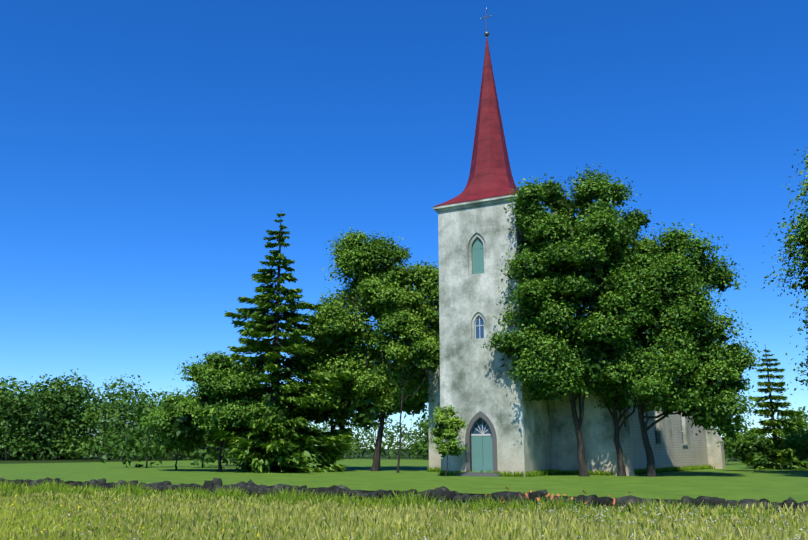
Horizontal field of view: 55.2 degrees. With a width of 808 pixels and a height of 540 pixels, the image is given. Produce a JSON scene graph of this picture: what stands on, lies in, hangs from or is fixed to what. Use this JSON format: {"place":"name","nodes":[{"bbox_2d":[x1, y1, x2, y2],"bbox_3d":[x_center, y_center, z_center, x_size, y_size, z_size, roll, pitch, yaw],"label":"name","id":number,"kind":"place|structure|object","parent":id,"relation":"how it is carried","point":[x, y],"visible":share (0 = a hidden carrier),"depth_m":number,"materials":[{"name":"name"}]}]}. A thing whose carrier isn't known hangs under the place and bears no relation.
{"place":"outdoors","nodes":[
{"label":"outdoors","id":0,"kind":"place"},
{"bbox_2d":[278,315,365,464],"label":"tree","id":1,"kind":"object","parent":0,"point":[338,416],"depth_m":70.61,"materials":[{"name":"green plant"}]},
{"bbox_2d":[0,464,807,539],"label":"meadow grass","id":2,"kind":"structure","parent":0,"point":[244,513],"depth_m":25.22,"materials":[{"name":"green plant"}]},
{"bbox_2d":[485,487,673,506],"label":"wildflowers","id":3,"kind":"object","parent":2,"relation":"on","point":[552,495],"visible":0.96,"depth_m":30.06,"materials":[{"name":"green plant"}]},
{"bbox_2d":[0,459,807,502],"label":"churchyard lawn","id":4,"kind":"structure","parent":0,"point":[738,481],"depth_m":48.43,"materials":[{"name":"green plant"}]},
{"bbox_2d":[146,350,294,471],"bbox_3d":[-15.675,12.005,65.681,11.994,10.445,8.665,-7,-15,29],"label":"tree","id":5,"kind":"object","parent":4,"relation":"on","point":[184,421],"depth_m":64.25,"materials":[{"name":"green plant"}]},
{"bbox_2d":[193,213,354,473],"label":"spruce tree","id":6,"kind":"object","parent":4,"relation":"on","point":[289,445],"depth_m":65.52,"materials":[{"name":"green plant"}]},
{"bbox_2d":[293,227,439,470],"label":"tree","id":7,"kind":"object","parent":4,"relation":"on","point":[383,284],"depth_m":67.48,"materials":[{"name":"green plant"}]},
{"bbox_2d":[0,477,807,517],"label":"dry stone wall","id":8,"kind":"structure","parent":4,"relation":"on","point":[250,486],"depth_m":33.53,"materials":[{"name":"grey stone"}]},
{"bbox_2d":[372,310,439,472],"bbox_3d":[0.656,9.967,63.503,7.100,13.356,5.462,0,-13,2],"label":"tree","id":9,"kind":"object","parent":4,"relation":"on","point":[405,324],"depth_m":63.28,"materials":[{"name":"green plant"}]},
{"bbox_2d":[429,404,467,475],"bbox_3d":[3.146,11.973,54.163,2.778,5.241,3.270,0,-13,2],"label":"tree sapling","id":10,"kind":"object","parent":4,"relation":"on","point":[448,425],"depth_m":53.88,"materials":[{"name":"green plant"}]},
{"bbox_2d":[433,194,518,476],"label":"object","id":11,"kind":"object","parent":4,"relation":"on","point":[482,442],"visible":0.52,"depth_m":55.70,"materials":[{"name":"teal wood"}]},
{"bbox_2d":[483,164,653,476],"bbox_3d":[11.752,3.181,56.212,12.213,23.337,12.506,0,-13,2],"label":"maple tree","id":12,"kind":"object","parent":4,"relation":"on","point":[542,270],"depth_m":54.12,"materials":[{"name":"green plant"}]},
{"bbox_2d":[428,325,725,475],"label":"church nave walls","id":13,"kind":"structure","parent":4,"relation":"on","point":[701,448],"depth_m":60.02,"materials":[{"name":"grey paint"}]},
{"bbox_2d":[554,207,711,475],"bbox_3d":[15.770,4.947,55.958,11.457,19.778,10.006,0,-13,2],"label":"maple tree","id":14,"kind":"object","parent":4,"relation":"on","point":[623,399],"depth_m":54.96,"materials":[{"name":"green plant"}]},
{"bbox_2d":[589,219,765,476],"bbox_3d":[19.189,5.740,55.306,12.695,17.968,10.406,0,-13,2],"label":"maple tree","id":15,"kind":"object","parent":4,"relation":"on","point":[683,337],"depth_m":53.04,"materials":[{"name":"green plant"}]},
{"bbox_2d":[716,429,779,470],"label":"bush","id":16,"kind":"object","parent":4,"relation":"on","point":[753,448],"depth_m":65.88,"materials":[{"name":"green plant"}]},
{"bbox_2d":[778,429,807,459],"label":"bush","id":17,"kind":"object","parent":4,"relation":"on","point":[799,442],"visible":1,"depth_m":64.66,"materials":[{"name":"green plant"}]},
{"bbox_2d":[0,449,807,525],"bbox_3d":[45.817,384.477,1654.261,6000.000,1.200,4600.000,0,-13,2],"label":"meadow ground","id":18,"kind":"structure","parent":0,"point":[133,459],"depth_m":137.14,"materials":[{"name":"green plant"}]},
{"bbox_2d":[136,390,207,470],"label":"tree","id":19,"kind":"object","parent":18,"relation":"on","point":[168,401],"depth_m":66.98,"materials":[{"name":"green plant"}]},
{"bbox_2d":[1,493,791,539],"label":"yellow meadow flowers","id":20,"kind":"object","parent":18,"relation":"on","point":[235,531],"visible":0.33,"depth_m":24.48,"materials":[{"name":"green plant"}]},
{"bbox_2d":[0,368,807,467],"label":"treeline","id":21,"kind":"object","parent":18,"relation":"on","point":[24,437],"depth_m":132.07,"materials":[{"name":"green plant"}]},
{"bbox_2d":[35,501,804,539],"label":"white meadow flowers","id":22,"kind":"object","parent":18,"relation":"on","point":[594,520],"visible":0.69,"depth_m":21.32,"materials":[{"name":"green plant"}]},
{"bbox_2d":[35,506,805,539],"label":"wildflowers","id":23,"kind":"object","parent":18,"relation":"on","point":[781,521],"visible":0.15,"depth_m":22.23,"materials":[{"name":"green plant"}]},
{"bbox_2d":[739,347,807,469],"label":"spruce tree","id":24,"kind":"object","parent":18,"relation":"on","point":[782,459],"depth_m":73.12,"materials":[{"name":"green plant"}]},
{"bbox_2d":[0,0,807,448],"label":"sky","id":25,"kind":"structure","parent":0,"point":[150,150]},
{"bbox_2d":[438,200,551,476],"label":"church tower","id":26,"kind":"structure","parent":0,"point":[474,380],"depth_m":57.18,"materials":[{"name":"white paint"}]},
{"bbox_2d":[433,38,540,211],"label":"church spire","id":27,"kind":"structure","parent":26,"relation":"on","point":[490,175],"depth_m":62.03,"materials":[{"name":"red metal"}]},
{"bbox_2d":[480,8,491,37],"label":"cross","id":28,"kind":"object","parent":27,"relation":"on","point":[486,34],"visible":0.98,"depth_m":65.66,"materials":[{"name":"silver metal"}]},
{"bbox_2d":[425,370,687,444],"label":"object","id":29,"kind":"object","parent":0,"point":[654,425],"visible":0.06,"depth_m":65.28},
{"bbox_2d":[760,147,807,395],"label":"tree","id":30,"kind":"object","parent":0,"point":[802,238],"depth_m":53.40,"materials":[{"name":"green plant"}]}
]}

